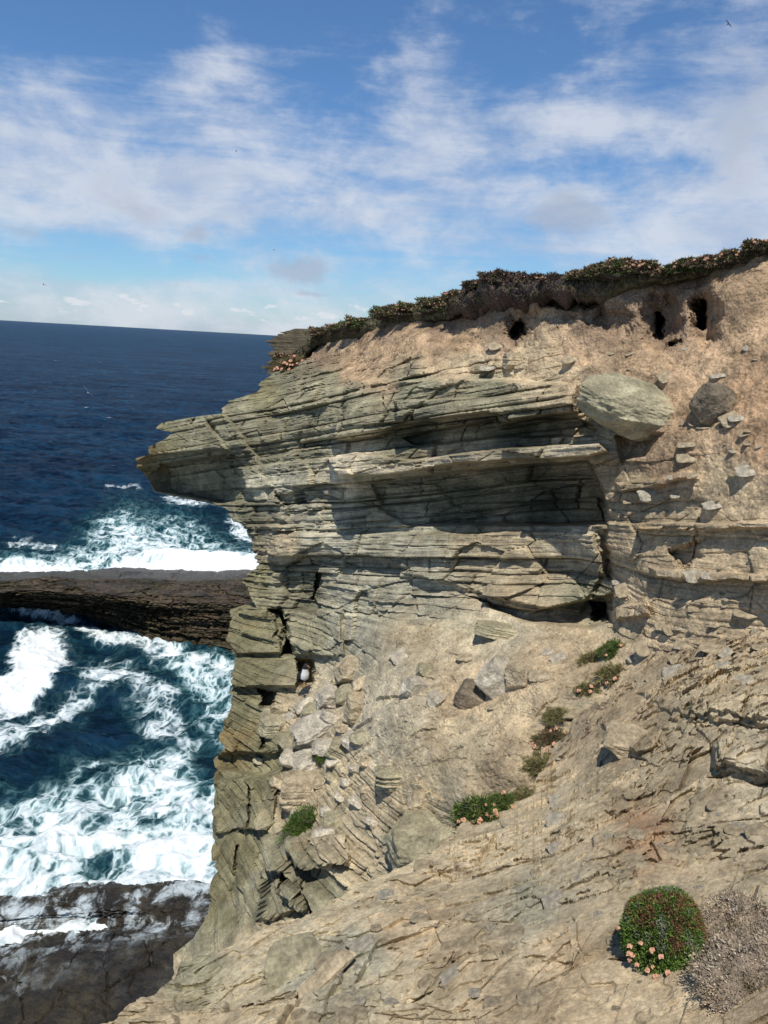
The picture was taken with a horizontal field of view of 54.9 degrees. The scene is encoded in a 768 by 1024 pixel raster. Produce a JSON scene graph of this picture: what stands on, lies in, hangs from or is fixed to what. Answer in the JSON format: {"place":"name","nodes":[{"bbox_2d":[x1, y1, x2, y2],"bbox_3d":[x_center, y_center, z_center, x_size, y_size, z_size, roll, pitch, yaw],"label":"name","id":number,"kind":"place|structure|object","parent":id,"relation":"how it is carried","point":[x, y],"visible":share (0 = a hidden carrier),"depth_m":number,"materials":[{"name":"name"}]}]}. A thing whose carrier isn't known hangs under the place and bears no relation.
{"place":"outdoors","nodes":[
{"label":"outdoors","id":0,"kind":"place"},
{"bbox_2d":[0,880,210,1023],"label":"rock shelf","id":1,"kind":"object","parent":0,"point":[118,965],"visible":0.47,"depth_m":23.55,"materials":[{"name":"stone"}]},
{"bbox_2d":[0,320,274,945],"bbox_3d":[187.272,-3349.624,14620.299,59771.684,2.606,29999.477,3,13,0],"label":"sea","id":2,"kind":"structure","parent":0,"point":[112,747],"depth_m":49.67,"materials":[{"name":"liquid"}]},
{"bbox_2d":[0,567,252,651],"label":"reef","id":3,"kind":"object","parent":2,"relation":"in","point":[180,605],"visible":0.58,"depth_m":50.04},
{"bbox_2d":[261,327,320,374],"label":"headland","id":4,"kind":"structure","parent":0,"point":[292,341],"depth_m":17.40,"materials":[{"name":"stone"}]},
{"bbox_2d":[0,0,767,335],"label":"sky","id":5,"kind":"structure","parent":0,"point":[389,151],"materials":[{"name":"blue"}]},
{"bbox_2d":[136,254,767,978],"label":"cliff","id":6,"kind":"structure","parent":0,"point":[420,490],"depth_m":7.46,"materials":[{"name":"stone"}]},
{"bbox_2d":[258,710,285,738],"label":"rock","id":7,"kind":"object","parent":6,"relation":"on","point":[271,725],"visible":0.81,"depth_m":8.56,"materials":[{"name":"stone"}]},
{"bbox_2d":[269,703,289,713],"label":"wedged rock","id":8,"kind":"object","parent":6,"relation":"on","point":[278,708],"visible":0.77,"depth_m":8.66,"materials":[{"name":"stone"}]},
{"bbox_2d":[277,731,293,749],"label":"wedged rock","id":9,"kind":"object","parent":6,"relation":"on","point":[285,740],"visible":0.56,"depth_m":8.27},
{"bbox_2d":[279,746,297,768],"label":"wedged rock","id":10,"kind":"object","parent":6,"relation":"on","point":[285,758],"visible":0.48,"depth_m":8.01,"materials":[{"name":"stone"}]},
{"bbox_2d":[274,803,317,847],"bbox_3d":[-0.803,3.000,7.119,0.599,0.196,0.426,-16,41,4],"label":"grass tuft","id":11,"kind":"object","parent":6,"relation":"on","point":[303,819],"visible":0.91,"depth_m":7.11,"materials":[{"name":"green plant"}]},
{"bbox_2d":[279,769,319,812],"bbox_3d":[-0.826,2.860,7.573,0.509,0.359,0.352,5,17,-13],"label":"rock","id":12,"kind":"object","parent":6,"relation":"on","point":[297,789],"visible":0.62,"depth_m":7.43,"materials":[{"name":"stone"}]},
{"bbox_2d":[296,663,309,686],"bbox_3d":[-0.922,1.881,8.580,0.180,0.285,0.134,14,17,39],"label":"seabird","id":13,"kind":"object","parent":6,"relation":"on","point":[302,675],"visible":1,"depth_m":8.54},
{"bbox_2d":[293,696,312,714],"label":"wedged rock","id":14,"kind":"object","parent":6,"relation":"on","point":[299,706],"visible":0.77,"depth_m":8.53,"materials":[{"name":"stone"}]},
{"bbox_2d":[292,749,320,771],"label":"rock","id":15,"kind":"object","parent":6,"relation":"on","point":[302,761],"visible":0.61,"depth_m":7.68,"materials":[{"name":"stone"}]},
{"bbox_2d":[301,702,316,716],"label":"wedged rock","id":16,"kind":"object","parent":6,"relation":"on","point":[309,708],"visible":0.37,"depth_m":8.37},
{"bbox_2d":[291,708,333,749],"bbox_3d":[-0.688,2.380,8.057,0.566,0.384,0.373,-28,34,-7],"label":"rock","id":17,"kind":"object","parent":6,"relation":"on","point":[307,730],"visible":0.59,"depth_m":7.91,"materials":[{"name":"stone"}]},
{"bbox_2d":[311,738,332,756],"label":"wedged rock","id":18,"kind":"object","parent":6,"relation":"on","point":[320,746],"visible":0.6,"depth_m":7.61,"materials":[{"name":"stone"}]},
{"bbox_2d":[311,826,334,837],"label":"wedged rock","id":19,"kind":"object","parent":6,"relation":"on","point":[319,831],"visible":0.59,"depth_m":6.78,"materials":[{"name":"stone"}]},
{"bbox_2d":[315,683,338,709],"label":"rock","id":20,"kind":"object","parent":6,"relation":"on","point":[325,697],"visible":0.49,"depth_m":8.12,"materials":[{"name":"stone"}]},
{"bbox_2d":[319,708,338,724],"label":"wedged rock","id":21,"kind":"object","parent":6,"relation":"on","point":[327,716],"visible":0.61,"depth_m":7.87,"materials":[{"name":"stone"}]},
{"bbox_2d":[323,809,343,827],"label":"wedged rock","id":22,"kind":"object","parent":6,"relation":"on","point":[331,818],"visible":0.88,"depth_m":6.87,"materials":[{"name":"stone"}]},
{"bbox_2d":[325,736,345,759],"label":"rock","id":23,"kind":"object","parent":6,"relation":"on","point":[336,749],"visible":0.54,"depth_m":7.34,"materials":[{"name":"stone"}]},
{"bbox_2d":[334,718,349,732],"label":"wedged rock","id":24,"kind":"object","parent":6,"relation":"on","point":[340,726],"visible":0.65,"depth_m":7.64,"materials":[{"name":"stone"}]},
{"bbox_2d":[335,683,350,704],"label":"wedged rock","id":25,"kind":"object","parent":6,"relation":"on","point":[341,691],"visible":0.54,"depth_m":8.06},
{"bbox_2d":[334,655,358,682],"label":"rock","id":26,"kind":"object","parent":6,"relation":"on","point":[346,666],"visible":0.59,"depth_m":8.12,"materials":[{"name":"stone"}]},
{"bbox_2d":[339,729,354,750],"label":"wedged rock","id":27,"kind":"object","parent":6,"relation":"on","point":[346,743],"visible":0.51,"depth_m":7.24,"materials":[{"name":"stone"}]},
{"bbox_2d":[342,690,363,725],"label":"rock","id":28,"kind":"object","parent":6,"relation":"on","point":[353,707],"visible":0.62,"depth_m":7.51,"materials":[{"name":"stone"}]},
{"bbox_2d":[348,730,367,744],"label":"wedged rock","id":29,"kind":"object","parent":6,"relation":"on","point":[359,737],"visible":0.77,"depth_m":7.10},
{"bbox_2d":[351,674,365,690],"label":"wedged rock","id":30,"kind":"object","parent":6,"relation":"on","point":[356,683],"visible":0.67,"depth_m":7.68,"materials":[{"name":"stone"}]},
{"bbox_2d":[374,765,401,791],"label":"rock","id":31,"kind":"object","parent":6,"relation":"on","point":[387,777],"visible":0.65,"depth_m":6.37,"materials":[{"name":"stone"}]},
{"bbox_2d":[389,646,406,664],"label":"loose stone","id":32,"kind":"object","parent":6,"relation":"on","point":[396,656],"visible":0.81,"depth_m":7.44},
{"bbox_2d":[398,675,429,698],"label":"rock","id":33,"kind":"object","parent":6,"relation":"on","point":[413,685],"visible":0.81,"depth_m":6.73,"materials":[{"name":"stone"}]},
{"bbox_2d":[408,789,426,810],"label":"rock","id":34,"kind":"object","parent":6,"relation":"on","point":[417,800],"visible":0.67,"depth_m":6.04,"materials":[{"name":"stone"}]},
{"bbox_2d":[384,808,454,869],"bbox_3d":[0.342,2.663,5.988,0.616,0.410,0.499,-10,26,-26],"label":"rock block","id":35,"kind":"object","parent":6,"relation":"on","point":[411,836],"visible":0.56,"depth_m":5.82,"materials":[{"name":"stone"}]},
{"bbox_2d":[416,662,432,676],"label":"rock","id":36,"kind":"object","parent":6,"relation":"on","point":[423,669],"visible":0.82,"depth_m":6.96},
{"bbox_2d":[103,629,767,1023],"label":"foreground ledge","id":37,"kind":"object","parent":6,"relation":"on","point":[703,741],"visible":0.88,"depth_m":2.92,"materials":[{"name":"stone"}]},
{"bbox_2d":[262,932,323,992],"bbox_3d":[-0.338,1.711,2.800,0.255,0.040,0.202,-13,43,-27],"label":"rock slab","id":38,"kind":"object","parent":37,"relation":"on","point":[288,958],"visible":0.68,"depth_m":2.80,"materials":[{"name":"stone"}]},
{"bbox_2d":[314,952,334,968],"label":"loose stone","id":39,"kind":"object","parent":37,"relation":"on","point":[321,959],"visible":0.48,"depth_m":2.76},
{"bbox_2d":[297,948,355,999],"bbox_3d":[-0.206,1.628,2.607,0.244,0.027,0.067,-31,49,-28],"label":"rock slab","id":40,"kind":"object","parent":37,"relation":"on","point":[331,967],"visible":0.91,"depth_m":2.60,"materials":[{"name":"stone"}]},
{"bbox_2d":[334,1006,356,1023],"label":"loose stone","id":41,"kind":"object","parent":37,"relation":"on","point":[344,1015],"visible":1,"depth_m":2.36,"materials":[{"name":"stone"}]},
{"bbox_2d":[351,1004,367,1019],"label":"loose stone","id":42,"kind":"object","parent":37,"relation":"on","point":[361,1012],"visible":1,"depth_m":2.37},
{"bbox_2d":[350,934,373,951],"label":"loose stone","id":43,"kind":"object","parent":37,"relation":"on","point":[360,944],"visible":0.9,"depth_m":2.76,"materials":[{"name":"stone"}]},
{"bbox_2d":[409,912,429,923],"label":"loose stone","id":44,"kind":"object","parent":37,"relation":"on","point":[416,917],"visible":1,"depth_m":2.88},
{"bbox_2d":[414,859,433,870],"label":"loose stone","id":45,"kind":"object","parent":37,"relation":"on","point":[420,864],"visible":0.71,"depth_m":3.56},
{"bbox_2d":[417,973,434,988],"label":"loose stone","id":46,"kind":"object","parent":37,"relation":"on","point":[425,979],"visible":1,"depth_m":2.45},
{"bbox_2d":[439,965,459,988],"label":"loose stone","id":47,"kind":"object","parent":37,"relation":"on","point":[448,975],"visible":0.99,"depth_m":2.40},
{"bbox_2d":[455,935,476,947],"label":"loose stone","id":48,"kind":"object","parent":37,"relation":"on","point":[466,941],"visible":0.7,"depth_m":2.68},
{"bbox_2d":[448,793,501,830],"bbox_3d":[0.535,1.814,4.385,0.359,0.246,0.318,-16,41,4],"label":"thrift plant","id":49,"kind":"object","parent":37,"relation":"on","point":[474,810],"visible":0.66,"depth_m":4.38,"materials":[{"name":"green plant"}]},
{"bbox_2d":[483,995,499,1007],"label":"loose stone","id":50,"kind":"object","parent":37,"relation":"on","point":[489,1001],"visible":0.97,"depth_m":2.27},
{"bbox_2d":[486,790,516,811],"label":"thrift plant","id":51,"kind":"object","parent":37,"relation":"on","point":[504,800],"visible":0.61,"depth_m":4.47,"materials":[{"name":"green plant"}]},
{"bbox_2d":[499,925,524,938],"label":"loose stone","id":52,"kind":"object","parent":37,"relation":"on","point":[513,931],"visible":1,"depth_m":2.61,"materials":[{"name":"stone"}]},
{"bbox_2d":[508,785,536,801],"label":"grass tuft","id":53,"kind":"object","parent":37,"relation":"on","point":[519,793],"visible":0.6,"depth_m":4.58,"materials":[{"name":"green plant"}]},
{"bbox_2d":[516,986,543,1007],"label":"loose stone","id":54,"kind":"object","parent":37,"relation":"on","point":[530,997],"visible":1,"depth_m":2.24,"materials":[{"name":"stone"}]},
{"bbox_2d":[541,889,563,908],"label":"loose stone","id":55,"kind":"object","parent":37,"relation":"on","point":[549,900],"visible":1,"depth_m":2.79,"materials":[{"name":"stone"}]},
{"bbox_2d":[545,812,569,826],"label":"loose stone","id":56,"kind":"object","parent":37,"relation":"on","point":[552,818],"visible":0.56,"depth_m":3.76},
{"bbox_2d":[603,720,647,759],"bbox_3d":[1.397,1.320,4.225,0.302,0.116,0.222,11,34,8],"label":"rock","id":57,"kind":"object","parent":37,"relation":"on","point":[620,737],"visible":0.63,"depth_m":4.19,"materials":[{"name":"stone"}]},
{"bbox_2d":[623,854,649,870],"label":"loose stone","id":58,"kind":"object","parent":37,"relation":"on","point":[633,861],"visible":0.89,"depth_m":2.85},
{"bbox_2d":[628,828,645,840],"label":"loose stone","id":59,"kind":"object","parent":37,"relation":"on","point":[633,833],"visible":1,"depth_m":2.99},
{"bbox_2d":[616,884,707,979],"bbox_3d":[0.862,1.282,2.278,0.275,0.270,0.267,3,13,0],"label":"cushion plant","id":60,"kind":"object","parent":37,"relation":"on","point":[660,929],"visible":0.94,"depth_m":2.21,"materials":[{"name":"green plant"}]},
{"bbox_2d":[659,845,679,856],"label":"loose stone","id":61,"kind":"object","parent":37,"relation":"on","point":[671,851],"visible":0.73,"depth_m":2.87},
{"bbox_2d":[662,663,684,675],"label":"loose stone","id":62,"kind":"object","parent":37,"relation":"on","point":[669,670],"visible":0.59,"depth_m":4.95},
{"bbox_2d":[698,642,721,653],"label":"loose stone","id":63,"kind":"object","parent":37,"relation":"on","point":[706,647],"visible":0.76,"depth_m":4.86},
{"bbox_2d":[682,914,767,1016],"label":"dry cushion plant","id":64,"kind":"object","parent":37,"relation":"on","point":[732,968],"visible":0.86,"depth_m":2.02,"materials":[{"name":"grey plant"}]},
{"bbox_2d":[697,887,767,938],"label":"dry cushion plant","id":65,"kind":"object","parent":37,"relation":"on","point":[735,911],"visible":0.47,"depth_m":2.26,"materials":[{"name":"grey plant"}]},
{"bbox_2d":[724,824,744,836],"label":"loose stone","id":66,"kind":"object","parent":37,"relation":"on","point":[734,830],"visible":0.88,"depth_m":2.85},
{"bbox_2d":[743,823,767,838],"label":"loose stone","id":67,"kind":"object","parent":37,"relation":"on","point":[757,829],"visible":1,"depth_m":2.77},
{"bbox_2d":[426,689,445,707],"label":"rock","id":68,"kind":"object","parent":6,"relation":"on","point":[435,698],"visible":0.88,"depth_m":6.47,"materials":[{"name":"stone"}]},
{"bbox_2d":[453,678,485,709],"bbox_3d":[0.752,1.586,6.379,0.269,0.212,0.226,19,26,12],"label":"rock","id":69,"kind":"object","parent":6,"relation":"on","point":[469,694],"visible":0.81,"depth_m":6.31,"materials":[{"name":"stone"}]},
{"bbox_2d":[474,655,508,698],"bbox_3d":[0.980,1.440,6.280,0.376,0.319,0.276,39,26,1],"label":"rock","id":70,"kind":"object","parent":6,"relation":"on","point":[490,681],"visible":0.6,"depth_m":6.19,"materials":[{"name":"stone"}]},
{"bbox_2d":[474,620,514,639],"bbox_3d":[1.133,1.133,6.986,0.566,0.116,0.240,9,14,7],"label":"rock slab","id":71,"kind":"object","parent":6,"relation":"on","point":[492,629],"visible":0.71,"depth_m":6.93,"materials":[{"name":"stone"}]},
{"bbox_2d":[502,353,519,368],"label":"rock","id":72,"kind":"object","parent":6,"relation":"on","point":[511,360],"visible":0.92,"depth_m":7.82,"materials":[{"name":"stone"}]},
{"bbox_2d":[272,250,767,364],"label":"turf","id":73,"kind":"structure","parent":6,"relation":"on","point":[566,302],"depth_m":8.06,"materials":[{"name":"brown plant"}]},
{"bbox_2d":[268,355,307,372],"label":"thrift plant","id":74,"kind":"object","parent":73,"relation":"on","point":[285,364],"visible":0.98,"depth_m":12.64,"materials":[{"name":"pink plant"}]},
{"bbox_2d":[303,325,328,336],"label":"thrift clump","id":75,"kind":"object","parent":73,"relation":"on","point":[315,332],"visible":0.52,"depth_m":12.56,"materials":[{"name":"green plant"}]},
{"bbox_2d":[334,314,370,332],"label":"thrift clump","id":76,"kind":"object","parent":73,"relation":"on","point":[351,323],"visible":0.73,"depth_m":11.68,"materials":[{"name":"green plant"}]},
{"bbox_2d":[367,303,395,320],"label":"thrift clump","id":77,"kind":"object","parent":73,"relation":"on","point":[378,313],"visible":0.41,"depth_m":10.63,"materials":[{"name":"green plant"}]},
{"bbox_2d":[385,300,416,316],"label":"thrift clump","id":78,"kind":"object","parent":73,"relation":"on","point":[400,309],"visible":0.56,"depth_m":10.24,"materials":[{"name":"green plant"}]},
{"bbox_2d":[408,295,446,313],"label":"thrift clump","id":79,"kind":"object","parent":73,"relation":"on","point":[425,305],"visible":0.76,"depth_m":9.64,"materials":[{"name":"green plant"}]},
{"bbox_2d":[459,278,480,288],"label":"thrift clump","id":80,"kind":"object","parent":73,"relation":"on","point":[472,284],"visible":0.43,"depth_m":8.69,"materials":[{"name":"green plant"}]},
{"bbox_2d":[476,268,526,284],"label":"thrift clump","id":81,"kind":"object","parent":73,"relation":"on","point":[495,276],"visible":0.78,"depth_m":8.26,"materials":[{"name":"green plant"}]},
{"bbox_2d":[513,273,542,283],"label":"thrift clump","id":82,"kind":"object","parent":73,"relation":"on","point":[521,278],"visible":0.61,"depth_m":7.98,"materials":[{"name":"green plant"}]},
{"bbox_2d":[537,273,560,283],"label":"thrift clump","id":83,"kind":"object","parent":73,"relation":"on","point":[547,278],"visible":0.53,"depth_m":7.76,"materials":[{"name":"green plant"}]},
{"bbox_2d":[574,261,608,280],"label":"thrift clump","id":84,"kind":"object","parent":73,"relation":"on","point":[584,273],"visible":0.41,"depth_m":7.28,"materials":[{"name":"green plant"}]},
{"bbox_2d":[588,255,643,279],"bbox_3d":[2.343,-2.383,7.222,0.658,0.249,0.508,3,13,0],"label":"thrift clump","id":85,"kind":"object","parent":73,"relation":"on","point":[611,269],"visible":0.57,"depth_m":7.12,"materials":[{"name":"green plant"}]},
{"bbox_2d":[618,258,663,275],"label":"thrift clump","id":86,"kind":"object","parent":73,"relation":"on","point":[643,266],"visible":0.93,"depth_m":7.00,"materials":[{"name":"green plant"}]},
{"bbox_2d":[648,267,681,278],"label":"thrift clump","id":87,"kind":"object","parent":73,"relation":"on","point":[653,273],"visible":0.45,"depth_m":6.88,"materials":[{"name":"green plant"}]},
{"bbox_2d":[659,255,709,276],"bbox_3d":[2.807,-2.255,6.775,0.555,0.195,0.390,3,13,0],"label":"thrift clump","id":88,"kind":"object","parent":73,"relation":"on","point":[675,267],"visible":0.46,"depth_m":6.72,"materials":[{"name":"green plant"}]},
{"bbox_2d":[682,253,737,270],"bbox_3d":[2.954,-2.246,6.658,0.501,0.161,0.402,9,14,24],"label":"thrift clump","id":89,"kind":"object","parent":73,"relation":"on","point":[704,261],"visible":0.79,"depth_m":6.57,"materials":[{"name":"green plant"}]},
{"bbox_2d":[712,247,757,264],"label":"thrift clump","id":90,"kind":"object","parent":73,"relation":"on","point":[731,256],"visible":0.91,"depth_m":6.42,"materials":[{"name":"green plant"}]},
{"bbox_2d":[739,238,767,252],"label":"thrift clump","id":91,"kind":"object","parent":73,"relation":"on","point":[750,244],"visible":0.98,"depth_m":6.25,"materials":[{"name":"green plant"}]},
{"bbox_2d":[504,660,536,688],"bbox_3d":[1.145,1.363,6.142,0.227,0.213,0.280,14,12,39],"label":"rock","id":92,"kind":"object","parent":6,"relation":"on","point":[516,672],"visible":0.73,"depth_m":6.06,"materials":[{"name":"stone"}]},
{"bbox_2d":[518,750,549,777],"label":"grass tuft","id":93,"kind":"object","parent":6,"relation":"on","point":[536,762],"visible":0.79,"depth_m":5.44,"materials":[{"name":"green plant"}]},
{"bbox_2d":[528,669,549,681],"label":"loose stone","id":94,"kind":"object","parent":6,"relation":"on","point":[539,675],"visible":1,"depth_m":5.95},
{"bbox_2d":[527,726,566,751],"bbox_3d":[1.248,1.706,5.558,0.378,0.113,0.281,-16,41,4],"label":"thrift plant","id":95,"kind":"object","parent":6,"relation":"on","point":[549,736],"visible":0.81,"depth_m":5.56,"materials":[{"name":"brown plant"}]},
{"bbox_2d":[539,705,570,726],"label":"grass tuft","id":96,"kind":"object","parent":6,"relation":"on","point":[550,716],"visible":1,"depth_m":5.61,"materials":[{"name":"green plant"}]},
{"bbox_2d":[573,680,601,696],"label":"thrift plant","id":97,"kind":"object","parent":6,"relation":"on","point":[583,688],"visible":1,"depth_m":5.66,"materials":[{"name":"green plant"}]},
{"bbox_2d":[575,650,599,666],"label":"grass tuft","id":98,"kind":"object","parent":6,"relation":"on","point":[590,657],"visible":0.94,"depth_m":5.94,"materials":[{"name":"green plant"}]},
{"bbox_2d":[590,661,624,689],"bbox_3d":[1.765,1.233,5.658,0.364,0.103,0.251,-16,41,4],"label":"thrift plant","id":99,"kind":"object","parent":6,"relation":"on","point":[608,675],"visible":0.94,"depth_m":5.65,"materials":[{"name":"green plant"}]},
{"bbox_2d":[594,637,625,662],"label":"thrift plant","id":100,"kind":"object","parent":6,"relation":"on","point":[608,649],"visible":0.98,"depth_m":5.84,"materials":[{"name":"green plant"}]},
{"bbox_2d":[614,582,628,597],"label":"loose stone","id":101,"kind":"object","parent":6,"relation":"on","point":[621,590],"visible":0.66,"depth_m":6.22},
{"bbox_2d":[577,372,673,440],"bbox_3d":[2.223,-0.904,6.461,1.161,0.487,0.851,18,20,1],"label":"boulder","id":102,"kind":"object","parent":6,"relation":"on","point":[631,408],"visible":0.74,"depth_m":6.16,"materials":[{"name":"stone"}]},
{"bbox_2d":[633,638,649,656],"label":"loose stone","id":103,"kind":"object","parent":6,"relation":"on","point":[641,648],"visible":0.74,"depth_m":5.55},
{"bbox_2d":[637,489,658,501],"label":"loose stone","id":104,"kind":"object","parent":6,"relation":"on","point":[644,494],"visible":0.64,"depth_m":6.05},
{"bbox_2d":[676,453,696,462],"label":"loose stone","id":105,"kind":"object","parent":6,"relation":"on","point":[683,458],"visible":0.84,"depth_m":5.80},
{"bbox_2d":[682,569,700,582],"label":"loose stone","id":106,"kind":"object","parent":6,"relation":"on","point":[689,575],"visible":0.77,"depth_m":5.28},
{"bbox_2d":[689,383,737,425],"bbox_3d":[2.591,-0.846,5.802,0.338,0.331,0.334,4,22,-21],"label":"boulder","id":107,"kind":"object","parent":6,"relation":"on","point":[710,404],"visible":0.91,"depth_m":5.69,"materials":[{"name":"stone"}]},
{"bbox_2d":[718,411,735,427],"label":"loose stone","id":108,"kind":"object","parent":6,"relation":"on","point":[724,421],"visible":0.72,"depth_m":5.61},
{"bbox_2d":[734,464,755,476],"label":"loose stone","id":109,"kind":"object","parent":6,"relation":"on","point":[742,471],"visible":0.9,"depth_m":5.30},
{"bbox_2d":[733,609,757,618],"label":"loose stone","id":110,"kind":"object","parent":6,"relation":"on","point":[742,614],"visible":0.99,"depth_m":4.97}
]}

